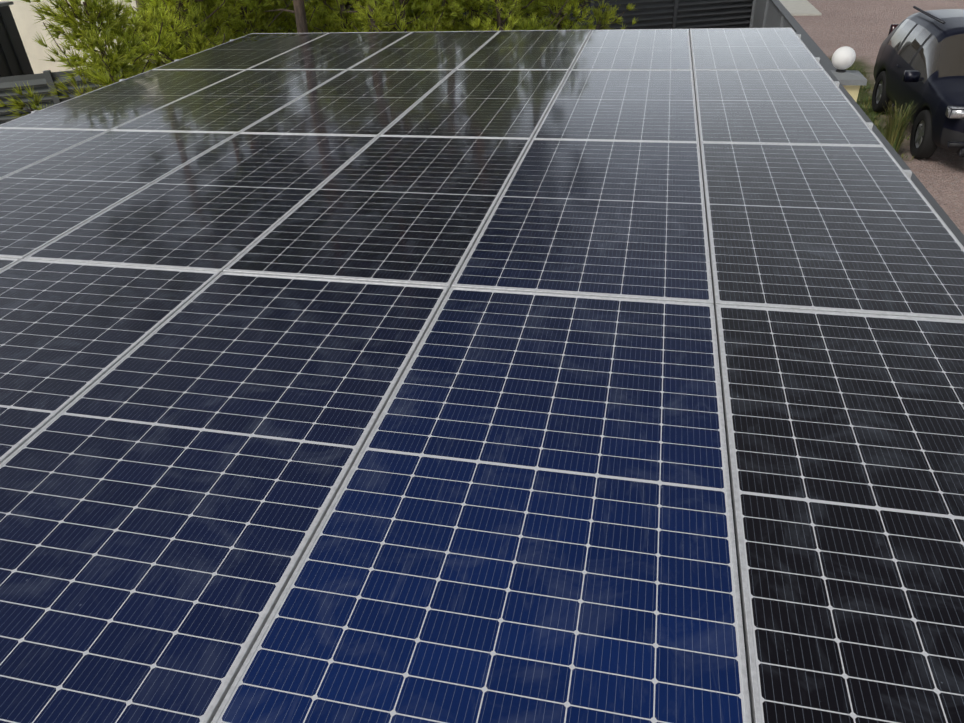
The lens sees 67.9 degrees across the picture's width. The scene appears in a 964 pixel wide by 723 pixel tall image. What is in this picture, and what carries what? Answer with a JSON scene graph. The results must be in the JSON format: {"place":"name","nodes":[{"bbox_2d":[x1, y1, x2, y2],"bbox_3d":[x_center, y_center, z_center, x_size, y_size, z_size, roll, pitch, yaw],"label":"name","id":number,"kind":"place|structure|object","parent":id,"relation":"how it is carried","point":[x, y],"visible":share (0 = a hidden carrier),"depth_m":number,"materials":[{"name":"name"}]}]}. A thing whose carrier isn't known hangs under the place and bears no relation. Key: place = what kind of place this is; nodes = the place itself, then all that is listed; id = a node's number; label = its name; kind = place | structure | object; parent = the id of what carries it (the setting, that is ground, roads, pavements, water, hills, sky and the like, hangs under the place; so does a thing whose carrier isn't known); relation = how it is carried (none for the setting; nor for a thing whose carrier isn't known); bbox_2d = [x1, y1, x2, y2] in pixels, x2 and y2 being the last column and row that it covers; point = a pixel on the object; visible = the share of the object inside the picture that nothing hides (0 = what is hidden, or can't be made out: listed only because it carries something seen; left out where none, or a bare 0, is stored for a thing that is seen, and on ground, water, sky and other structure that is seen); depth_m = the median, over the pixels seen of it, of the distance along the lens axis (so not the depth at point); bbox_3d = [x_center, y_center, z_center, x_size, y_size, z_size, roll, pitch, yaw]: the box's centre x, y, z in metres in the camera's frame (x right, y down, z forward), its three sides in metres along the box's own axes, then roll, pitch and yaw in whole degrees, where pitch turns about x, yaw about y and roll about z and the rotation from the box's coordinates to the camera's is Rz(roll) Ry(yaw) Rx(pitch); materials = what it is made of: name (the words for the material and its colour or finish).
{"place":"outdoors","nodes":[
{"label":"outdoors","id":0,"kind":"place"},
{"bbox_2d":[0,1,33,76],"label":"neighbour shed cladding","id":1,"kind":"structure","parent":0,"point":[14,60],"depth_m":13.22,"materials":[{"name":"grey metal"}]},
{"bbox_2d":[0,0,190,118],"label":"young pine tree","id":2,"kind":"object","parent":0,"point":[87,32],"depth_m":7.82,"materials":[{"name":"green plant"}]},
{"bbox_2d":[113,0,253,73],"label":"young pine tree","id":3,"kind":"object","parent":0,"point":[208,24],"depth_m":10.16,"materials":[{"name":"green plant"}]},
{"bbox_2d":[689,32,963,688],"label":"carport roof deck","id":4,"kind":"structure","parent":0,"point":[945,217],"depth_m":3.91,"materials":[{"name":"grey metal"}]},
{"bbox_2d":[793,0,963,234],"bbox_3d":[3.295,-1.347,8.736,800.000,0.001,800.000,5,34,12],"label":"gravel ground","id":5,"kind":"structure","parent":0,"point":[861,28],"depth_m":19.09,"materials":[{"name":"beige gravel"}]},
{"bbox_2d":[0,0,162,73],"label":"building wall","id":6,"kind":"structure","parent":5,"relation":"on","point":[28,24],"depth_m":18.98,"materials":[{"name":"beige paint"}]},
{"bbox_2d":[0,61,166,123],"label":"fence left slats","id":7,"kind":"object","parent":5,"relation":"on","point":[40,83],"visible":0.08,"depth_m":9.81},
{"bbox_2d":[135,0,158,61],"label":"tall pine tree","id":8,"kind":"object","parent":5,"relation":"on","point":[137,4],"visible":0.04,"depth_m":10.59,"materials":[{"name":"green plant"}]},
{"bbox_2d":[100,0,250,73],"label":"young pine tree","id":9,"kind":"object","parent":5,"relation":"on","point":[196,40],"depth_m":9.06,"materials":[{"name":"green plant"}]},
{"bbox_2d":[129,0,277,63],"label":"young pine tree","id":10,"kind":"object","parent":5,"relation":"on","point":[130,7],"depth_m":11.89,"materials":[{"name":"green plant"}]},
{"bbox_2d":[135,1,296,60],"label":"young pine tree","id":11,"kind":"object","parent":5,"relation":"on","point":[286,26],"depth_m":11.51,"materials":[{"name":"green plant"}]},
{"bbox_2d":[188,0,338,46],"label":"young pine tree","id":12,"kind":"object","parent":5,"relation":"on","point":[259,23],"depth_m":10.62,"materials":[{"name":"green plant"}]},
{"bbox_2d":[236,0,316,32],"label":"young pine tree","id":13,"kind":"object","parent":5,"relation":"on","point":[277,14],"depth_m":12.93,"materials":[{"name":"green plant"}]},
{"bbox_2d":[264,0,307,32],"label":"tall pine tree","id":14,"kind":"object","parent":5,"relation":"on","point":[300,16],"visible":0.25,"depth_m":9.63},
{"bbox_2d":[267,0,363,32],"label":"young pine tree","id":15,"kind":"object","parent":5,"relation":"on","point":[317,1],"depth_m":12.50,"materials":[{"name":"green plant"}]},
{"bbox_2d":[347,0,379,31],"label":"tall pine tree","id":16,"kind":"object","parent":5,"relation":"on","point":[369,16],"visible":0.12,"depth_m":10.10,"materials":[{"name":"plant"}]},
{"bbox_2d":[304,0,437,32],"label":"bush","id":17,"kind":"object","parent":5,"relation":"on","point":[336,16],"depth_m":10.79,"materials":[{"name":"green plant"}]},
{"bbox_2d":[340,0,491,31],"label":"bush","id":18,"kind":"object","parent":5,"relation":"on","point":[418,24],"depth_m":10.09,"materials":[{"name":"green plant"}]},
{"bbox_2d":[350,0,494,30],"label":"young pine tree","id":19,"kind":"object","parent":5,"relation":"on","point":[458,19],"depth_m":12.12,"materials":[{"name":"green plant"}]},
{"bbox_2d":[420,0,545,31],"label":"bush","id":20,"kind":"object","parent":5,"relation":"on","point":[473,4],"depth_m":10.96,"materials":[{"name":"green plant"}]},
{"bbox_2d":[255,0,752,32],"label":"fence back slats","id":21,"kind":"object","parent":5,"relation":"on","point":[674,14],"visible":0.15,"depth_m":16.97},
{"bbox_2d":[425,0,584,30],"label":"young pine tree","id":22,"kind":"object","parent":5,"relation":"on","point":[523,25],"depth_m":10.53,"materials":[{"name":"green plant"}]},
{"bbox_2d":[502,0,635,30],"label":"bush","id":23,"kind":"object","parent":5,"relation":"on","point":[606,15],"depth_m":11.73,"materials":[{"name":"green plant"}]},
{"bbox_2d":[749,0,836,69],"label":"boundary wall","id":24,"kind":"structure","parent":5,"relation":"on","point":[770,14],"depth_m":13.82,"materials":[{"name":"grey concrete"}]},
{"bbox_2d":[779,0,821,15],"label":"concrete apron","id":25,"kind":"object","parent":5,"relation":"on","point":[799,7],"visible":0.4,"depth_m":23.92,"materials":[{"name":"beige concrete"}]},
{"bbox_2d":[830,69,866,101],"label":"gate pillar","id":26,"kind":"structure","parent":5,"relation":"on","point":[851,81],"depth_m":8.35,"materials":[{"name":"beige concrete"}]},
{"bbox_2d":[832,46,855,69],"bbox_3d":[4.232,-3.550,8.384,0.254,0.254,0.254,5,34,12],"label":"globe lamp","id":27,"kind":"object","parent":26,"relation":"on","point":[843,57],"visible":1,"depth_m":8.30,"materials":[{"name":"white glass"}]},
{"bbox_2d":[859,84,872,93],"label":"grass","id":28,"kind":"structure","parent":5,"relation":"on","point":[864,90],"depth_m":14.78,"materials":[{"name":"green plant"}]},
{"bbox_2d":[860,102,875,113],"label":"grass","id":29,"kind":"structure","parent":5,"relation":"on","point":[866,107],"depth_m":13.66,"materials":[{"name":"green plant"}]},
{"bbox_2d":[863,104,890,116],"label":"grass","id":30,"kind":"structure","parent":5,"relation":"on","point":[868,107],"depth_m":13.50,"materials":[{"name":"green plant"}]},
{"bbox_2d":[869,111,885,121],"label":"grass","id":31,"kind":"structure","parent":5,"relation":"on","point":[875,117],"depth_m":13.16,"materials":[{"name":"green plant"}]},
{"bbox_2d":[870,116,885,130],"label":"grass","id":32,"kind":"structure","parent":5,"relation":"on","point":[876,124],"depth_m":12.80,"materials":[{"name":"green plant"}]},
{"bbox_2d":[883,100,919,152],"bbox_3d":[6.421,-3.577,11.121,0.527,0.824,0.538,5,34,12],"label":"ornamental grass clump","id":33,"kind":"object","parent":5,"relation":"on","point":[895,129],"visible":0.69,"depth_m":11.08,"materials":[{"name":"green plant"}]},
{"bbox_2d":[873,9,963,152],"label":"parked suv","id":34,"kind":"object","parent":5,"relation":"on","point":[930,49],"visible":0.83,"depth_m":11.34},
{"bbox_2d":[872,71,892,111],"bbox_3d":[7.462,-5.001,13.296,0.229,0.718,0.718,5,34,12],"label":"car wheel","id":35,"kind":"object","parent":34,"relation":"attached to","point":[880,99],"visible":0.71,"depth_m":13.24,"materials":[{"name":"black rubber"}]},
{"bbox_2d":[910,110,937,157],"bbox_3d":[6.866,-3.516,11.090,0.229,0.718,0.718,5,34,12],"label":"car wheel","id":36,"kind":"object","parent":34,"relation":"attached to","point":[923,144],"visible":0.77,"depth_m":11.01,"materials":[{"name":"black rubber"}]},
{"bbox_2d":[888,6,963,156],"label":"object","id":37,"kind":"object","parent":34,"relation":"attached to","point":[954,112],"visible":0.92,"depth_m":10.32,"materials":[{"name":"black plastic"}]},
{"bbox_3d":[-0.645,-0.338,5.365,5.540,2.369,7.980,5,34,12],"label":"carport","id":38,"kind":"object","parent":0,"visible":0},
{"bbox_2d":[31,34,911,721],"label":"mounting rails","id":39,"kind":"object","parent":38,"relation":"on","point":[909,172],"visible":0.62,"depth_m":4.45,"materials":[{"name":"metal"}]},
{"bbox_2d":[0,27,963,722],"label":"solar panel frames","id":40,"kind":"structure","parent":39,"relation":"attached to","point":[286,583],"depth_m":2.65,"materials":[{"name":"silver metal"}]},
{"bbox_2d":[0,28,963,722],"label":"solar panels","id":41,"kind":"object","parent":40,"relation":"in","point":[528,522],"visible":1,"depth_m":2.25,"materials":[{"name":"blue glass"}]}
]}

